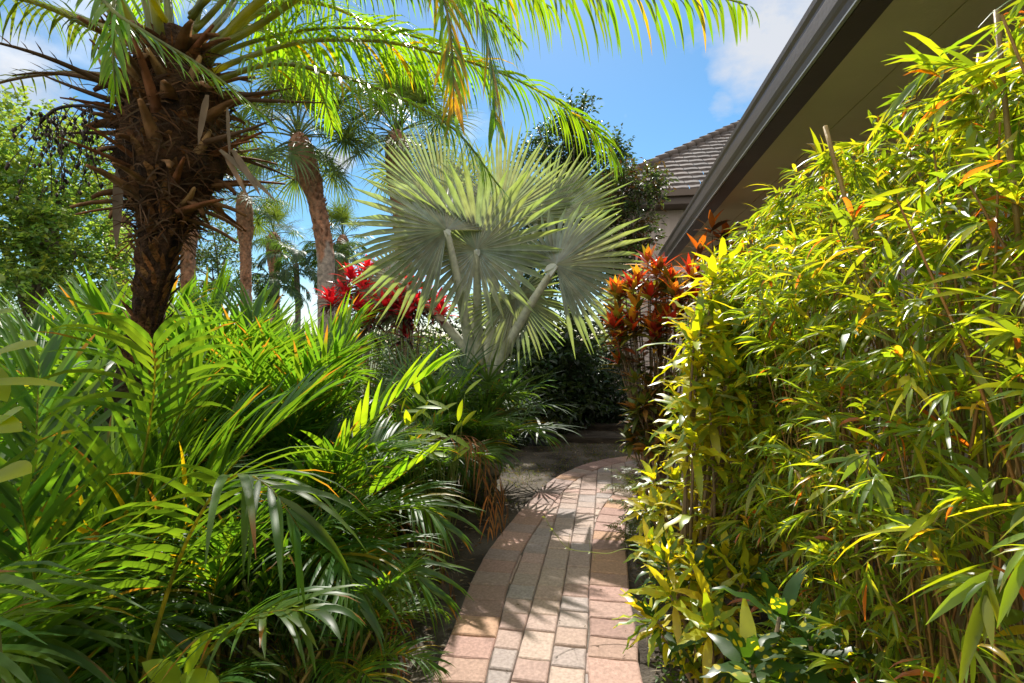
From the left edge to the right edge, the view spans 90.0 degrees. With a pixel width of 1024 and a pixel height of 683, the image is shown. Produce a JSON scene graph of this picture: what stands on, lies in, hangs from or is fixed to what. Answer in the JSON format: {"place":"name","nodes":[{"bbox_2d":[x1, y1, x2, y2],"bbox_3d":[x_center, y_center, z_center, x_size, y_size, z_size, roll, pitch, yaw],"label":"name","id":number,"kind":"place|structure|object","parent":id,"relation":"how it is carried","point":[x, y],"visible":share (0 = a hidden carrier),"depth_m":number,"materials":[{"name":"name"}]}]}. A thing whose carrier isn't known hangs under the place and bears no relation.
{"place":"outdoors","nodes":[
{"label":"outdoors","id":0,"kind":"place"},
{"bbox_2d":[80,164,134,302],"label":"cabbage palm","id":1,"kind":"object","parent":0,"point":[111,231],"visible":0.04,"depth_m":12.85,"materials":[{"name":"green plant"}]},
{"bbox_2d":[0,0,812,341],"label":"sky","id":2,"kind":"structure","parent":0,"point":[699,92],"materials":[{"name":"blue"}]},
{"bbox_2d":[347,342,607,397],"bbox_3d":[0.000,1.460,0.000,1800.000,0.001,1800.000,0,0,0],"label":"ground","id":3,"kind":"structure","parent":0,"point":[427,362],"depth_m":35.60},
{"bbox_2d":[0,82,135,330],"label":"leafy tree","id":4,"kind":"object","parent":3,"relation":"on","point":[42,219],"visible":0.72,"depth_m":8.36,"materials":[{"name":"green plant"}]},
{"bbox_2d":[178,196,231,306],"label":"cabbage palm","id":5,"kind":"object","parent":3,"relation":"on","point":[188,269],"visible":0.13,"depth_m":13.86,"materials":[{"name":"brown plant"}]},
{"bbox_2d":[175,210,284,330],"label":"leafy tree","id":6,"kind":"object","parent":3,"relation":"on","point":[205,254],"visible":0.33,"depth_m":18.84,"materials":[{"name":"green plant"}]},
{"bbox_2d":[197,136,300,326],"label":"cabbage palm","id":7,"kind":"object","parent":3,"relation":"on","point":[244,204],"visible":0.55,"depth_m":16.89,"materials":[{"name":"green plant"}]},
{"bbox_2d":[230,192,309,321],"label":"cabbage palm","id":8,"kind":"object","parent":3,"relation":"on","point":[278,218],"visible":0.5,"depth_m":23.75,"materials":[{"name":"green plant"}]},
{"bbox_2d":[227,261,312,318],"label":"feather palm","id":9,"kind":"object","parent":3,"relation":"on","point":[292,291],"visible":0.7,"depth_m":19.60,"materials":[{"name":"green plant"}]},
{"bbox_2d":[253,238,335,331],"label":"feather palm","id":10,"kind":"object","parent":3,"relation":"on","point":[297,256],"visible":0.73,"depth_m":20.67,"materials":[{"name":"green plant"}]},
{"bbox_2d":[298,240,366,318],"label":"feather palm","id":11,"kind":"object","parent":3,"relation":"on","point":[338,259],"visible":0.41,"depth_m":21.89,"materials":[{"name":"green plant"}]},
{"bbox_2d":[304,195,376,318],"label":"cabbage palm","id":12,"kind":"object","parent":3,"relation":"on","point":[340,216],"visible":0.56,"depth_m":23.64,"materials":[{"name":"green plant"}]},
{"bbox_2d":[302,328,607,355],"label":"treeline","id":13,"kind":"object","parent":3,"relation":"on","point":[599,341],"visible":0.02,"depth_m":53.60,"materials":[{"name":"green plant"}]},
{"bbox_2d":[658,0,1023,623],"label":"house","id":14,"kind":"structure","parent":3,"relation":"on","point":[833,72],"depth_m":2.54,"materials":[{"name":"paint"}]},
{"bbox_2d":[133,409,1023,682],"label":"soil","id":15,"kind":"structure","parent":0,"point":[522,492],"depth_m":3.37,"materials":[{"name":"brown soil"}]},
{"bbox_2d":[0,274,64,682],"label":"broadleaf plant","id":16,"kind":"object","parent":15,"relation":"on","point":[9,423],"visible":0.99,"depth_m":0.70,"materials":[{"name":"green plant"}]},
{"bbox_2d":[0,258,239,455],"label":"areca palm","id":17,"kind":"object","parent":15,"relation":"on","point":[187,291],"visible":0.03,"depth_m":3.88,"materials":[{"name":"green plant"}]},
{"bbox_2d":[0,405,276,682],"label":"areca palm","id":18,"kind":"object","parent":15,"relation":"on","point":[42,674],"visible":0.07,"depth_m":1.42,"materials":[{"name":"green plant"}]},
{"bbox_2d":[0,265,329,456],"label":"areca palm","id":19,"kind":"object","parent":15,"relation":"on","point":[96,299],"visible":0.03,"depth_m":2.69,"materials":[{"name":"green plant"}]},
{"bbox_2d":[142,633,218,682],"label":"seedling","id":20,"kind":"object","parent":15,"relation":"on","point":[190,674],"visible":0.89,"depth_m":1.18,"materials":[{"name":"green plant"}]},
{"bbox_2d":[0,302,362,682],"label":"areca palm","id":21,"kind":"object","parent":15,"relation":"on","point":[30,508],"visible":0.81,"depth_m":1.49,"materials":[{"name":"green plant"}]},
{"bbox_2d":[0,291,388,523],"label":"areca palm","id":22,"kind":"object","parent":15,"relation":"on","point":[310,414],"visible":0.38,"depth_m":2.76,"materials":[{"name":"green plant"}]},
{"bbox_2d":[19,293,374,682],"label":"areca palm","id":23,"kind":"object","parent":15,"relation":"on","point":[249,495],"visible":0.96,"depth_m":1.25,"materials":[{"name":"green plant"}]},
{"bbox_2d":[9,269,387,435],"bbox_3d":[-1.989,0.427,3.610,2.709,2.012,2.269,0,0,-29],"label":"areca palm","id":24,"kind":"object","parent":15,"relation":"on","point":[247,334],"visible":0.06,"depth_m":3.62,"materials":[{"name":"green plant"}]},
{"bbox_2d":[15,460,442,682],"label":"areca palm","id":25,"kind":"object","parent":15,"relation":"on","point":[225,580],"visible":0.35,"depth_m":1.88,"materials":[{"name":"green plant"}]},
{"bbox_2d":[101,411,474,667],"bbox_3d":[-1.138,0.877,2.517,1.984,1.111,1.890,0,0,0],"label":"areca palm","id":26,"kind":"object","parent":15,"relation":"on","point":[330,571],"visible":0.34,"depth_m":2.12,"materials":[{"name":"green plant"}]},
{"bbox_2d":[225,301,378,411],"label":"areca palm","id":27,"kind":"object","parent":15,"relation":"on","point":[362,339],"visible":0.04,"depth_m":4.87,"materials":[{"name":"green plant"}]},
{"bbox_2d":[222,16,383,342],"bbox_3d":[-4.696,-2.610,11.032,3.594,8.225,4.059,0,0,41],"label":"cabbage palm","id":28,"kind":"object","parent":15,"relation":"on","point":[303,159],"visible":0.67,"depth_m":10.84,"materials":[{"name":"green plant"}]},
{"bbox_2d":[191,540,455,682],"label":"areca palm","id":29,"kind":"object","parent":15,"relation":"on","point":[338,675],"visible":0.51,"depth_m":1.93,"materials":[{"name":"green plant"}]},
{"bbox_2d":[190,398,503,628],"bbox_3d":[-0.964,0.861,3.217,1.857,1.147,2.128,0,0,0],"label":"areca palm","id":30,"kind":"object","parent":15,"relation":"on","point":[441,523],"visible":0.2,"depth_m":2.72,"materials":[{"name":"green plant"}]},
{"bbox_2d":[433,435,508,541],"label":"dead frond","id":31,"kind":"object","parent":30,"relation":"hanging from","point":[479,460],"visible":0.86,"depth_m":3.09,"materials":[{"name":"brown plant"}]},
{"bbox_2d":[307,254,391,406],"bbox_3d":[-1.900,0.158,6.152,1.191,2.551,1.099,0,0,0],"label":"ti plant","id":32,"kind":"object","parent":15,"relation":"on","point":[344,287],"visible":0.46,"depth_m":6.06,"materials":[{"name":"red plant"}]},
{"bbox_2d":[262,345,464,548],"bbox_3d":[-0.703,0.637,2.533,0.963,1.259,0.672,0,0,0],"label":"areca palm","id":33,"kind":"object","parent":15,"relation":"on","point":[409,376],"visible":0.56,"depth_m":2.44,"materials":[{"name":"green plant"}]},
{"bbox_2d":[322,379,424,445],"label":"areca palm","id":34,"kind":"object","parent":15,"relation":"on","point":[379,397],"visible":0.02,"depth_m":4.22,"materials":[{"name":"green plant"}]},
{"bbox_2d":[344,390,407,423],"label":"areca palm","id":35,"kind":"object","parent":15,"relation":"on","point":[388,407],"depth_m":5.49,"materials":[{"name":"green plant"}]},
{"bbox_2d":[0,0,759,475],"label":"date palm","id":36,"kind":"object","parent":15,"relation":"on","point":[174,156],"visible":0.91,"depth_m":1.90,"materials":[{"name":"green plant"}]},
{"bbox_2d":[341,324,426,411],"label":"shrub","id":37,"kind":"object","parent":15,"relation":"on","point":[386,351],"visible":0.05,"depth_m":8.07,"materials":[{"name":"green plant"}]},
{"bbox_2d":[308,39,484,355],"bbox_3d":[-2.598,-2.658,11.813,4.085,8.322,3.855,0,0,0],"label":"cabbage palm","id":38,"kind":"object","parent":15,"relation":"on","point":[412,95],"visible":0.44,"depth_m":11.47,"materials":[{"name":"green plant"}]},
{"bbox_2d":[340,522,457,679],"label":"areca palm","id":39,"kind":"object","parent":15,"relation":"on","point":[404,660],"visible":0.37,"depth_m":2.30,"materials":[{"name":"green plant"}]},
{"bbox_2d":[364,273,459,407],"bbox_3d":[-1.123,0.302,5.880,1.120,2.260,0.892,0,0,-12],"label":"ti plant","id":40,"kind":"object","parent":15,"relation":"on","point":[385,301],"visible":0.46,"depth_m":5.79,"materials":[{"name":"red plant"}]},
{"bbox_2d":[361,327,464,402],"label":"shrub","id":41,"kind":"object","parent":15,"relation":"on","point":[423,351],"visible":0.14,"depth_m":7.66,"materials":[{"name":"green plant"}]},
{"bbox_2d":[331,406,505,536],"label":"areca palm","id":42,"kind":"object","parent":15,"relation":"on","point":[438,428],"visible":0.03,"depth_m":3.60,"materials":[{"name":"green plant"}]},
{"bbox_2d":[337,349,521,512],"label":"areca palm","id":43,"kind":"object","parent":15,"relation":"on","point":[427,385],"visible":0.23,"depth_m":4.22,"materials":[{"name":"green plant"}]},
{"bbox_2d":[383,377,481,584],"bbox_3d":[-0.469,0.808,2.897,0.602,1.246,0.426,0,0,0],"label":"broadleaf plant","id":44,"kind":"object","parent":15,"relation":"on","point":[408,421],"visible":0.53,"depth_m":2.94,"materials":[{"name":"green plant"}]},
{"bbox_2d":[343,330,528,481],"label":"dwarf fan palm","id":45,"kind":"object","parent":15,"relation":"on","point":[456,370],"visible":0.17,"depth_m":4.72,"materials":[{"name":"green plant"}]},
{"bbox_2d":[413,281,518,379],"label":"shrub","id":46,"kind":"object","parent":15,"relation":"on","point":[458,329],"visible":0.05,"depth_m":9.02,"materials":[{"name":"green plant"}]},
{"bbox_2d":[390,376,563,500],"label":"areca palm","id":47,"kind":"object","parent":15,"relation":"on","point":[479,413],"visible":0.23,"depth_m":4.30,"materials":[{"name":"green plant"}]},
{"bbox_2d":[377,331,582,487],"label":"dwarf fan palm","id":48,"kind":"object","parent":15,"relation":"on","point":[513,407],"visible":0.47,"depth_m":4.67,"materials":[{"name":"green plant"}]},
{"bbox_2d":[339,118,651,476],"bbox_3d":[-0.317,-0.656,5.817,3.429,4.211,1.902,0,0,0],"label":"silver fan palm","id":49,"kind":"object","parent":15,"relation":"on","point":[458,211],"visible":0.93,"depth_m":5.16,"materials":[{"name":"green plant"}]},
{"bbox_2d":[450,344,549,451],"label":"shrub","id":50,"kind":"object","parent":15,"relation":"on","point":[506,366],"visible":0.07,"depth_m":6.75,"materials":[{"name":"green plant"}]},
{"bbox_2d":[504,422,555,445],"bbox_3d":[0.214,1.278,7.134,0.805,0.305,0.392,0,0,0],"label":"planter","id":51,"kind":"object","parent":15,"relation":"on","point":[542,442],"visible":0.26,"depth_m":6.95,"materials":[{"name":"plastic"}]},
{"bbox_2d":[526,410,563,428],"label":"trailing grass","id":52,"kind":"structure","parent":51,"relation":"in","point":[546,421],"depth_m":7.16,"materials":[{"name":"green plant"}]},
{"bbox_2d":[458,443,626,506],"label":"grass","id":53,"kind":"structure","parent":15,"relation":"on","point":[545,466],"depth_m":5.84,"materials":[{"name":"green plant"}]},
{"bbox_2d":[496,269,595,383],"bbox_3d":[0.383,0.195,9.570,2.415,3.118,1.613,0,0,0],"label":"shrub","id":54,"kind":"object","parent":15,"relation":"on","point":[560,311],"visible":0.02,"depth_m":9.49,"materials":[{"name":"green plant"}]},
{"bbox_2d":[505,335,592,437],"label":"shrub","id":55,"kind":"object","parent":15,"relation":"on","point":[553,412],"visible":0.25,"depth_m":7.42,"materials":[{"name":"green plant"}]},
{"bbox_2d":[506,310,612,430],"bbox_3d":[0.682,0.451,8.098,1.786,2.014,1.685,0,0,0],"label":"shrub","id":56,"kind":"object","parent":15,"relation":"on","point":[564,352],"visible":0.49,"depth_m":7.81,"materials":[{"name":"green plant"}]},
{"bbox_2d":[502,87,636,327],"bbox_3d":[1.049,-1.812,10.449,2.964,6.642,2.311,0,0,0],"label":"leafy tree","id":57,"kind":"object","parent":15,"relation":"on","point":[564,144],"visible":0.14,"depth_m":10.27,"materials":[{"name":"green plant"}]},
{"bbox_2d":[529,331,626,429],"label":"shrub","id":58,"kind":"object","parent":15,"relation":"on","point":[603,395],"visible":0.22,"depth_m":8.30,"materials":[{"name":"green plant"}]},
{"bbox_2d":[564,292,642,409],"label":"shrub","id":59,"kind":"object","parent":15,"relation":"on","point":[598,329],"visible":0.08,"depth_m":9.76,"materials":[{"name":"green plant"}]},
{"bbox_2d":[562,422,656,431],"bbox_3d":[1.652,1.380,8.175,2.500,0.120,0.200,0,0,10],"label":"timber sleeper","id":60,"kind":"object","parent":15,"relation":"on","point":[606,426],"visible":0.08,"depth_m":8.13,"materials":[{"name":"brown wood"}]},
{"bbox_2d":[578,350,641,423],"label":"shrub","id":61,"kind":"object","parent":15,"relation":"on","point":[617,418],"visible":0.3,"depth_m":8.63,"materials":[{"name":"green plant"}]},
{"bbox_2d":[557,434,669,443],"bbox_3d":[1.636,1.390,7.169,2.000,0.100,0.200,0,0,10],"label":"timber sleeper","id":62,"kind":"object","parent":15,"relation":"on","point":[590,439],"visible":0.24,"depth_m":7.18,"materials":[{"name":"brown wood"}]},
{"bbox_2d":[603,515,653,562],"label":"fern","id":63,"kind":"object","parent":15,"relation":"on","point":[626,536],"visible":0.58,"depth_m":3.44,"materials":[{"name":"green plant"}]},
{"bbox_2d":[589,153,678,415],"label":"leafy tree","id":64,"kind":"object","parent":15,"relation":"on","point":[640,189],"visible":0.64,"depth_m":8.64,"materials":[{"name":"green plant"}]},
{"bbox_2d":[599,466,675,506],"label":"fern","id":65,"kind":"object","parent":15,"relation":"on","point":[631,484],"visible":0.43,"depth_m":4.54,"materials":[{"name":"green plant"}]},
{"bbox_2d":[615,449,668,482],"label":"fern","id":66,"kind":"object","parent":15,"relation":"on","point":[631,467],"visible":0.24,"depth_m":5.11,"materials":[{"name":"green plant"}]},
{"bbox_2d":[607,498,677,531],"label":"fern","id":67,"kind":"object","parent":15,"relation":"on","point":[630,507],"visible":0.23,"depth_m":3.72,"materials":[{"name":"green plant"}]},
{"bbox_2d":[590,244,703,498],"bbox_3d":[1.249,0.295,4.190,1.260,2.276,0.790,0,0,0],"label":"croton","id":68,"kind":"object","parent":15,"relation":"on","point":[667,283],"visible":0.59,"depth_m":4.14,"materials":[{"name":"red plant"}]},
{"bbox_2d":[616,367,683,520],"bbox_3d":[1.206,0.815,4.011,0.779,1.237,0.586,0,0,0],"label":"croton","id":69,"kind":"object","parent":15,"relation":"on","point":[642,433],"visible":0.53,"depth_m":3.99,"materials":[{"name":"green plant"}]},
{"bbox_2d":[626,504,716,682],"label":"ground cover","id":70,"kind":"object","parent":15,"relation":"on","point":[671,678],"visible":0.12,"depth_m":2.15,"materials":[{"name":"green plant"}]},
{"bbox_2d":[620,422,741,621],"bbox_3d":[0.844,0.930,2.562,0.660,1.013,0.782,0,0,35],"label":"croton","id":71,"kind":"object","parent":15,"relation":"on","point":[658,494],"visible":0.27,"depth_m":2.58,"materials":[{"name":"yellow plant"}]},
{"bbox_2d":[542,516,644,559],"bbox_3d":[0.502,1.126,2.610,0.700,0.451,0.062,0,0,0],"label":"vine tendril","id":72,"kind":"object","parent":71,"relation":"attached to","point":[589,544],"visible":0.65,"depth_m":2.60,"materials":[{"name":"green plant"}]},
{"bbox_2d":[612,525,788,682],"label":"croton","id":73,"kind":"object","parent":15,"relation":"on","point":[709,609],"visible":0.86,"depth_m":1.94,"materials":[{"name":"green plant"}]},
{"bbox_2d":[678,209,749,501],"bbox_3d":[1.764,0.136,4.517,0.775,2.590,0.517,0,0,0],"label":"croton","id":74,"kind":"object","parent":15,"relation":"on","point":[699,246],"visible":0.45,"depth_m":4.47,"materials":[{"name":"orange plant"}]},
{"bbox_2d":[662,235,807,589],"bbox_3d":[1.454,0.393,3.134,1.038,2.077,0.842,0,0,0],"label":"bamboo clump","id":75,"kind":"object","parent":15,"relation":"on","point":[687,327],"visible":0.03,"depth_m":3.17,"materials":[{"name":"green plant"}]},
{"bbox_2d":[637,236,872,649],"bbox_3d":[0.991,0.471,2.268,0.939,1.925,0.849,0,0,0],"label":"clump","id":76,"kind":"object","parent":15,"relation":"on","point":[710,326],"visible":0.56,"depth_m":2.15,"materials":[{"name":"green plant"}]},
{"bbox_2d":[681,187,911,641],"bbox_3d":[1.299,0.367,2.460,1.040,2.127,1.066,0,0,19],"label":"bamboo clump","id":77,"kind":"object","parent":15,"relation":"on","point":[760,239],"visible":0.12,"depth_m":2.31,"materials":[{"name":"green plant"}]},
{"bbox_2d":[699,560,900,682],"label":"croton","id":78,"kind":"object","parent":15,"relation":"on","point":[747,648],"visible":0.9,"depth_m":1.21,"materials":[{"name":"green plant"}]},
{"bbox_2d":[704,122,1009,682],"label":"bamboo clump","id":79,"kind":"object","parent":15,"relation":"on","point":[811,184],"visible":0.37,"depth_m":1.84,"materials":[{"name":"green plant"}]},
{"bbox_2d":[730,11,1023,682],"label":"bamboo clump","id":80,"kind":"object","parent":15,"relation":"on","point":[933,635],"visible":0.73,"depth_m":1.23,"materials":[{"name":"green plant"}]},
{"bbox_2d":[793,0,1023,682],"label":"bamboo clump","id":81,"kind":"object","parent":15,"relation":"on","point":[974,493],"visible":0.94,"depth_m":0.90,"materials":[{"name":"green plant"}]},
{"bbox_2d":[896,269,1023,636],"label":"bamboo shoot","id":82,"kind":"object","parent":15,"relation":"on","point":[1014,616],"visible":0.62,"depth_m":0.84,"materials":[{"name":"green plant"}]},
{"bbox_2d":[431,455,734,682],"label":"brick path","id":83,"kind":"structure","parent":0,"point":[588,636],"depth_m":2.68,"materials":[{"name":"brick"}]},
{"bbox_2d":[594,120,739,402],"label":"house","id":84,"kind":"structure","parent":0,"point":[699,152],"depth_m":11.76,"materials":[{"name":"grey paint"}]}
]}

